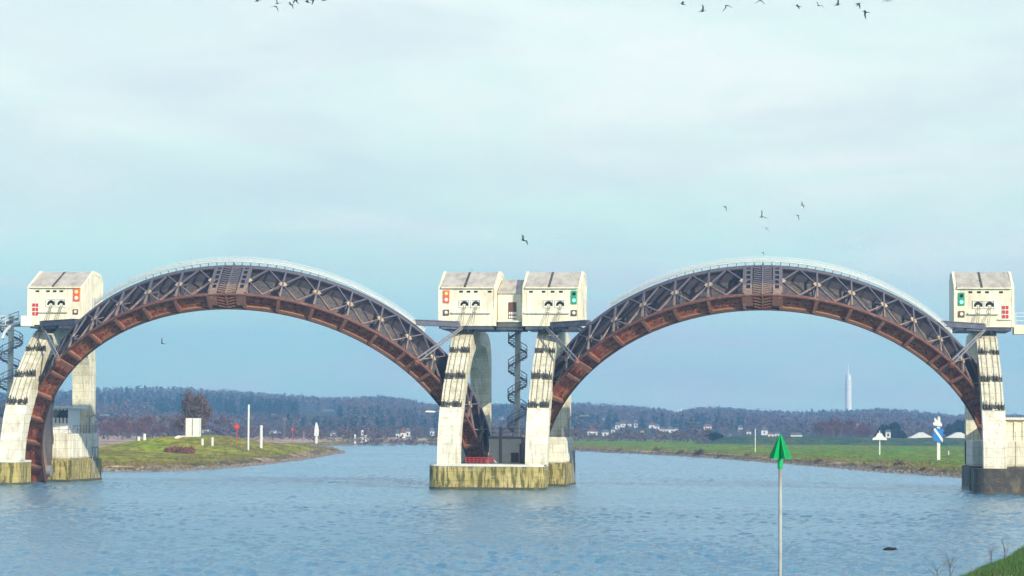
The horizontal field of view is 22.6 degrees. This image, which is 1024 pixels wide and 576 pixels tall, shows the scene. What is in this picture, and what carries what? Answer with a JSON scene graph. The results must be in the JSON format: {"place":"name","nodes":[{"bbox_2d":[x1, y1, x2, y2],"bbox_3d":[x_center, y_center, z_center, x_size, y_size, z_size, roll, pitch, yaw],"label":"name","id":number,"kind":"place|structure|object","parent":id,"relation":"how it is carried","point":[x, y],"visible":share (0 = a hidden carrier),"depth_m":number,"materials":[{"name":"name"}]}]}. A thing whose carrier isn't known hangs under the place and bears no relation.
{"place":"outdoors","nodes":[
{"label":"outdoors","id":0,"kind":"place"},
{"bbox_2d":[0,397,1020,575],"bbox_3d":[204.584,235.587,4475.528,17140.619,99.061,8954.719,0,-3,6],"label":"ground","id":1,"kind":"structure","parent":0,"point":[116,449],"depth_m":711.04,"materials":[{"name":"green plant"}]},
{"bbox_2d":[0,329,101,484],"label":"weir pier","id":2,"kind":"structure","parent":1,"relation":"on","point":[75,456],"depth_m":317.88,"materials":[{"name":"concrete"}]},
{"bbox_2d":[0,418,2,437],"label":"stair tower base","id":3,"kind":"object","parent":2,"relation":"attached to","point":[1,420],"depth_m":323.88,"materials":[{"name":"concrete"}]},
{"bbox_2d":[0,311,22,416],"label":"spiral stair","id":4,"kind":"object","parent":3,"relation":"on","point":[10,356],"visible":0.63,"depth_m":325.95,"materials":[{"name":"grey metal"}]},
{"bbox_2d":[0,316,22,339],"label":"link gantry","id":5,"kind":"object","parent":2,"relation":"on","point":[13,324],"visible":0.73,"depth_m":321.08,"materials":[{"name":"grey metal"}]},
{"bbox_2d":[20,316,33,326],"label":"pulley cabinet","id":6,"kind":"object","parent":2,"relation":"on","point":[26,321],"visible":1,"depth_m":315.56,"materials":[{"name":"white paint"}]},
{"bbox_2d":[39,319,79,332],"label":"platform","id":7,"kind":"structure","parent":2,"relation":"on","point":[49,325],"depth_m":313.97,"materials":[{"name":"grey metal"}]},
{"bbox_2d":[27,271,102,330],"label":"winch house","id":8,"kind":"structure","parent":2,"relation":"on","point":[61,295],"depth_m":317.02,"materials":[{"name":"beige paint"}]},
{"bbox_2d":[53,406,87,432],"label":"flat roof hut","id":9,"kind":"object","parent":2,"relation":"on","point":[66,415],"visible":0.69,"depth_m":326.23,"materials":[{"name":"white paint"}]},
{"bbox_2d":[89,414,108,424],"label":"street lamp","id":10,"kind":"object","parent":2,"relation":"on","point":[99,415],"visible":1,"depth_m":334.19,"materials":[{"name":"grey metal"}]},
{"bbox_2d":[98,420,118,439],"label":"bare tree","id":11,"kind":"object","parent":1,"relation":"on","point":[108,430],"visible":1,"depth_m":936.45,"materials":[{"name":"brown plant"}]},
{"bbox_2d":[114,415,132,439],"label":"bare tree","id":12,"kind":"object","parent":1,"relation":"on","point":[121,423],"visible":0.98,"depth_m":947.85,"materials":[{"name":"brown plant"}]},
{"bbox_2d":[127,419,147,439],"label":"bare tree","id":13,"kind":"object","parent":1,"relation":"on","point":[136,427],"visible":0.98,"depth_m":960.19,"materials":[{"name":"brown plant"}]},
{"bbox_2d":[138,412,162,437],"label":"bare tree","id":14,"kind":"object","parent":1,"relation":"on","point":[146,424],"visible":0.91,"depth_m":971.29,"materials":[{"name":"brown plant"}]},
{"bbox_2d":[152,422,167,436],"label":"bare tree","id":15,"kind":"object","parent":1,"relation":"on","point":[160,430],"visible":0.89,"depth_m":983.49,"materials":[{"name":"brown plant"}]},
{"bbox_2d":[168,426,179,435],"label":"bare tree","id":16,"kind":"object","parent":1,"relation":"on","point":[173,429],"visible":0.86,"depth_m":994.97,"materials":[{"name":"brown plant"}]},
{"bbox_2d":[163,444,195,453],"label":"heather hedge","id":17,"kind":"object","parent":1,"relation":"on","point":[181,449],"visible":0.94,"depth_m":508.48,"materials":[{"name":"plant"}]},
{"bbox_2d":[175,435,194,438],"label":"mound stairs","id":18,"kind":"structure","parent":1,"relation":"on","point":[177,437],"depth_m":546.45,"materials":[{"name":"beige paint"}]},
{"bbox_2d":[169,387,215,434],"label":"bare tree","id":19,"kind":"object","parent":1,"relation":"on","point":[196,406],"visible":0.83,"depth_m":636.45,"materials":[{"name":"brown plant"}]},
{"bbox_2d":[186,418,200,436],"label":"twin block","id":20,"kind":"structure","parent":1,"relation":"on","point":[193,426],"depth_m":556.95,"materials":[{"name":"white paint"}]},
{"bbox_2d":[234,424,238,441],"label":"round sign","id":21,"kind":"object","parent":1,"relation":"on","point":[236,426],"visible":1,"depth_m":563.77,"materials":[{"name":"red metal"}]},
{"bbox_2d":[247,405,249,450],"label":"mast","id":22,"kind":"object","parent":1,"relation":"on","point":[248,427],"visible":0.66,"depth_m":548.31,"materials":[{"name":"white metal"}]},
{"bbox_2d":[260,425,262,447],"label":"marker post","id":23,"kind":"object","parent":1,"relation":"on","point":[261,432],"visible":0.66,"depth_m":566.09,"materials":[{"name":"white paint"}]},
{"bbox_2d":[314,423,318,443],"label":"kilometre board","id":24,"kind":"object","parent":1,"relation":"on","point":[316,432],"visible":0.86,"depth_m":941.44,"materials":[{"name":"white paint"}]},
{"bbox_2d":[315,409,335,411],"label":"mansion","id":25,"kind":"structure","parent":1,"relation":"on","point":[329,410],"depth_m":2431.93,"materials":[{"name":"beige paint"}]},
{"bbox_2d":[400,427,405,437],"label":"house","id":26,"kind":"structure","parent":1,"relation":"on","point":[403,433],"depth_m":1241.82,"materials":[{"name":"white tile"}]},
{"bbox_2d":[405,428,410,436],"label":"house","id":27,"kind":"structure","parent":1,"relation":"on","point":[407,430],"depth_m":1322.57,"materials":[{"name":"grey stone"}]},
{"bbox_2d":[429,330,575,489],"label":"weir pier","id":28,"kind":"structure","parent":1,"relation":"on","point":[547,461],"depth_m":302.33,"materials":[{"name":"concrete"}]},
{"bbox_2d":[438,271,503,331],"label":"winch house","id":29,"kind":"structure","parent":28,"relation":"on","point":[468,300],"depth_m":311.37,"materials":[{"name":"beige paint"}]},
{"bbox_2d":[465,457,493,463],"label":"hinge guard","id":30,"kind":"object","parent":28,"relation":"attached to","point":[477,459],"visible":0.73,"depth_m":303.49,"materials":[{"name":"red paint"}]},
{"bbox_2d":[488,427,522,462],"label":"machine room","id":31,"kind":"object","parent":28,"relation":"on","point":[505,449],"visible":0.99,"depth_m":315.50,"materials":[{"name":"grey metal"}]},
{"bbox_2d":[511,453,518,461],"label":"door","id":32,"kind":"structure","parent":31,"relation":"in","point":[514,456],"depth_m":315.25,"materials":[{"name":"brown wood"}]},
{"bbox_2d":[519,444,520,462],"bbox_3d":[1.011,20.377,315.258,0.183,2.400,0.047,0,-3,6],"label":"side door","id":33,"kind":"structure","parent":31,"relation":"in","point":[520,444],"depth_m":315.25,"materials":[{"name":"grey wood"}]},
{"bbox_2d":[497,280,527,331],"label":"control room","id":34,"kind":"object","parent":28,"relation":"on","point":[509,305],"visible":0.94,"depth_m":312.20,"materials":[{"name":"beige paint"}]},
{"bbox_2d":[508,302,516,318],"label":"door","id":35,"kind":"structure","parent":34,"relation":"in","point":[511,305],"depth_m":312.11,"materials":[{"name":"brown wood"}]},
{"bbox_2d":[507,332,527,436],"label":"spiral stair","id":36,"kind":"object","parent":28,"relation":"on","point":[517,346],"visible":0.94,"depth_m":318.76,"materials":[{"name":"grey metal"}]},
{"bbox_2d":[522,271,586,331],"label":"winch house","id":37,"kind":"structure","parent":28,"relation":"on","point":[548,298],"depth_m":310.32,"materials":[{"name":"beige paint"}]},
{"bbox_2d":[568,415,588,436],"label":"street lamp","id":38,"kind":"object","parent":28,"relation":"on","point":[572,416],"visible":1,"depth_m":327.56,"materials":[{"name":"grey metal"}]},
{"bbox_2d":[0,385,1023,445],"bbox_3d":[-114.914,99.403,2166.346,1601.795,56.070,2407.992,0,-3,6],"label":"woodland","id":39,"kind":"object","parent":1,"relation":"on","point":[413,413],"visible":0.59,"depth_m":1906.02,"materials":[{"name":"plant"}]},
{"bbox_2d":[102,444,961,477],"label":"shore stones","id":40,"kind":"object","parent":1,"relation":"on","point":[942,474],"visible":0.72,"depth_m":469.61,"materials":[{"name":"brown stone"}]},
{"bbox_2d":[102,437,962,473],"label":"rough tufts","id":41,"kind":"object","parent":1,"relation":"on","point":[324,448],"visible":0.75,"depth_m":495.75,"materials":[{"name":"green plant"}]},
{"bbox_2d":[587,428,597,434],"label":"house","id":42,"kind":"structure","parent":1,"relation":"on","point":[593,430],"depth_m":1464.11,"materials":[{"name":"white tile"}]},
{"bbox_2d":[602,430,608,435],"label":"house","id":43,"kind":"structure","parent":1,"relation":"on","point":[605,432],"depth_m":1439.56,"materials":[{"name":"grey stone"}]},
{"bbox_2d":[615,422,619,428],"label":"house","id":44,"kind":"structure","parent":1,"relation":"on","point":[617,424],"depth_m":1759.10,"materials":[{"name":"grey stone"}]},
{"bbox_2d":[620,421,625,426],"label":"house","id":45,"kind":"structure","parent":1,"relation":"on","point":[622,423],"depth_m":1902.59,"materials":[{"name":"white tile"}]},
{"bbox_2d":[634,420,637,427],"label":"house","id":46,"kind":"structure","parent":1,"relation":"on","point":[635,423],"depth_m":1853.54,"materials":[{"name":"grey stone"}]},
{"bbox_2d":[649,421,654,428],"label":"house","id":47,"kind":"structure","parent":1,"relation":"on","point":[652,424],"depth_m":1852.08,"materials":[{"name":"white tile"}]},
{"bbox_2d":[665,426,674,432],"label":"house","id":48,"kind":"structure","parent":1,"relation":"on","point":[669,429],"depth_m":1698.91,"materials":[{"name":"grey stone"}]},
{"bbox_2d":[692,448,705,454],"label":"bank bush","id":49,"kind":"object","parent":1,"relation":"on","point":[698,452],"visible":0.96,"depth_m":665.55,"materials":[{"name":"grey plant"}]},
{"bbox_2d":[704,424,711,429],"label":"house","id":50,"kind":"structure","parent":1,"relation":"on","point":[708,426],"depth_m":1760.36,"materials":[{"name":"white tile"}]},
{"bbox_2d":[708,432,723,439],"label":"evergreen tree","id":51,"kind":"object","parent":1,"relation":"on","point":[715,435],"visible":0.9,"depth_m":1010.24,"materials":[{"name":"green plant"}]},
{"bbox_2d":[761,425,767,434],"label":"house","id":52,"kind":"structure","parent":1,"relation":"on","point":[764,430],"depth_m":1588.79,"materials":[{"name":"grey stone"}]},
{"bbox_2d":[790,433,802,436],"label":"house","id":53,"kind":"structure","parent":1,"relation":"on","point":[796,434],"depth_m":1148.15,"materials":[{"name":"grey stone"}]},
{"bbox_2d":[810,419,835,436],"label":"bare tree","id":54,"kind":"object","parent":1,"relation":"on","point":[822,428],"visible":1,"depth_m":1146.05,"materials":[{"name":"brown plant"}]},
{"bbox_2d":[824,417,848,436],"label":"bare tree","id":55,"kind":"object","parent":1,"relation":"on","point":[837,424],"visible":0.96,"depth_m":1154.86,"materials":[{"name":"brown plant"}]},
{"bbox_2d":[844,363,851,409],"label":"television tower","id":56,"kind":"structure","parent":1,"relation":"on","point":[848,401],"depth_m":3561.31,"materials":[{"name":"concrete"}]},
{"bbox_2d":[840,418,866,436],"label":"bare tree","id":57,"kind":"object","parent":1,"relation":"on","point":[852,424],"visible":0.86,"depth_m":1164.40,"materials":[{"name":"brown plant"}]},
{"bbox_2d":[853,422,875,436],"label":"bare tree","id":58,"kind":"object","parent":1,"relation":"on","point":[869,430],"visible":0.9,"depth_m":1174.00,"materials":[{"name":"brown plant"}]},
{"bbox_2d":[872,431,886,454],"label":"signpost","id":59,"kind":"object","parent":1,"relation":"on","point":[879,436],"visible":0.86,"depth_m":571.96,"materials":[{"name":"white metal"}]},
{"bbox_2d":[885,430,890,437],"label":"house","id":60,"kind":"structure","parent":1,"relation":"on","point":[887,433],"depth_m":1163.50,"materials":[{"name":"grey stone"}]},
{"bbox_2d":[874,422,906,437],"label":"evergreen tree","id":61,"kind":"object","parent":1,"relation":"on","point":[894,428],"visible":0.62,"depth_m":1181.13,"materials":[{"name":"green plant"}]},
{"bbox_2d":[893,459,906,465],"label":"bank bush","id":62,"kind":"object","parent":1,"relation":"on","point":[901,463],"visible":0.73,"depth_m":452.78,"materials":[{"name":"grey plant"}]},
{"bbox_2d":[908,432,930,437],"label":"hangar","id":63,"kind":"structure","parent":1,"relation":"on","point":[920,435],"depth_m":1181.36,"materials":[{"name":"white paint"}]},
{"bbox_2d":[923,557,946,575],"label":"sapling","id":64,"kind":"object","parent":1,"relation":"on","point":[935,568],"visible":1,"depth_m":118.03,"materials":[{"name":"grey plant"}]},
{"bbox_2d":[933,416,942,459],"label":"blue white board","id":65,"kind":"object","parent":1,"relation":"on","point":[938,435],"visible":0.94,"depth_m":479.13,"materials":[{"name":"paint"}]},
{"bbox_2d":[941,551,960,575],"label":"sapling","id":66,"kind":"object","parent":1,"relation":"on","point":[951,562],"visible":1,"depth_m":122.08,"materials":[{"name":"grey plant"}]},
{"bbox_2d":[943,419,964,436],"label":"evergreen tree","id":67,"kind":"object","parent":1,"relation":"on","point":[956,426],"visible":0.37,"depth_m":1216.55,"materials":[{"name":"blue plant"}]},
{"bbox_2d":[945,432,964,437],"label":"hangar","id":68,"kind":"structure","parent":1,"relation":"on","point":[957,435],"depth_m":1179.56,"materials":[{"name":"white paint"}]},
{"bbox_2d":[951,543,1023,575],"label":"bank grass","id":69,"kind":"structure","parent":1,"relation":"on","point":[1012,565],"depth_m":117.16,"materials":[{"name":"green plant"}]},
{"bbox_2d":[961,331,1023,494],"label":"weir pier","id":70,"kind":"structure","parent":1,"relation":"on","point":[994,461],"depth_m":295.99,"materials":[{"name":"concrete"}]},
{"bbox_2d":[545,257,985,438],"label":"visor gate","id":71,"kind":"structure","parent":70,"relation":"attached to","point":[938,348],"depth_m":298.25,"materials":[{"name":"metal"}]},
{"bbox_2d":[550,320,590,335],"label":"footbridge","id":72,"kind":"object","parent":71,"relation":"attached to","point":[559,326],"visible":1,"depth_m":307.08,"materials":[{"name":"grey metal"}]},
{"bbox_2d":[938,321,985,337],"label":"footbridge","id":73,"kind":"object","parent":71,"relation":"attached to","point":[973,327],"visible":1,"depth_m":302.06,"materials":[{"name":"grey metal"}]},
{"bbox_2d":[949,271,1013,333],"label":"winch house","id":74,"kind":"structure","parent":70,"relation":"on","point":[987,298],"depth_m":304.70,"materials":[{"name":"beige paint"}]},
{"bbox_2d":[1012,316,1023,334],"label":"access bridge","id":75,"kind":"structure","parent":70,"relation":"on","point":[1017,329],"depth_m":305.49,"materials":[{"name":"beige paint"}]},
{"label":"lock wall","id":76,"kind":"object","parent":1,"relation":"on","visible":0},
{"bbox_2d":[1005,417,1023,439],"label":"lock building","id":77,"kind":"structure","parent":76,"relation":"on","point":[1014,426],"depth_m":313.65,"materials":[{"name":"beige paint"}]},
{"bbox_2d":[0,443,1023,575],"bbox_3d":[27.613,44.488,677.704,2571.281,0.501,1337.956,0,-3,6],"label":"water","id":78,"kind":"structure","parent":0,"point":[369,510],"depth_m":194.53,"materials":[{"name":"blue liquid"}]},
{"bbox_2d":[25,257,490,482],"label":"visor gate","id":79,"kind":"structure","parent":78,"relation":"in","point":[412,349],"depth_m":305.34,"materials":[{"name":"metal"}]},
{"bbox_2d":[415,319,459,335],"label":"footbridge","id":80,"kind":"object","parent":79,"relation":"attached to","point":[449,326],"visible":1,"depth_m":308.81,"materials":[{"name":"grey metal"}]},
{"bbox_2d":[768,434,791,575],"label":"river beacon","id":81,"kind":"object","parent":78,"relation":"in","point":[780,451],"visible":1,"depth_m":109.00,"materials":[{"name":"green paint"}]},
{"bbox_2d":[883,547,896,550],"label":"driftwood","id":82,"kind":"object","parent":78,"relation":"on","point":[890,548],"visible":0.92,"depth_m":153.46,"materials":[{"name":"black wood"}]},
{"bbox_2d":[0,0,1023,415],"label":"sky","id":83,"kind":"structure","parent":0,"point":[385,147],"materials":[{"name":"blue"}]}
]}

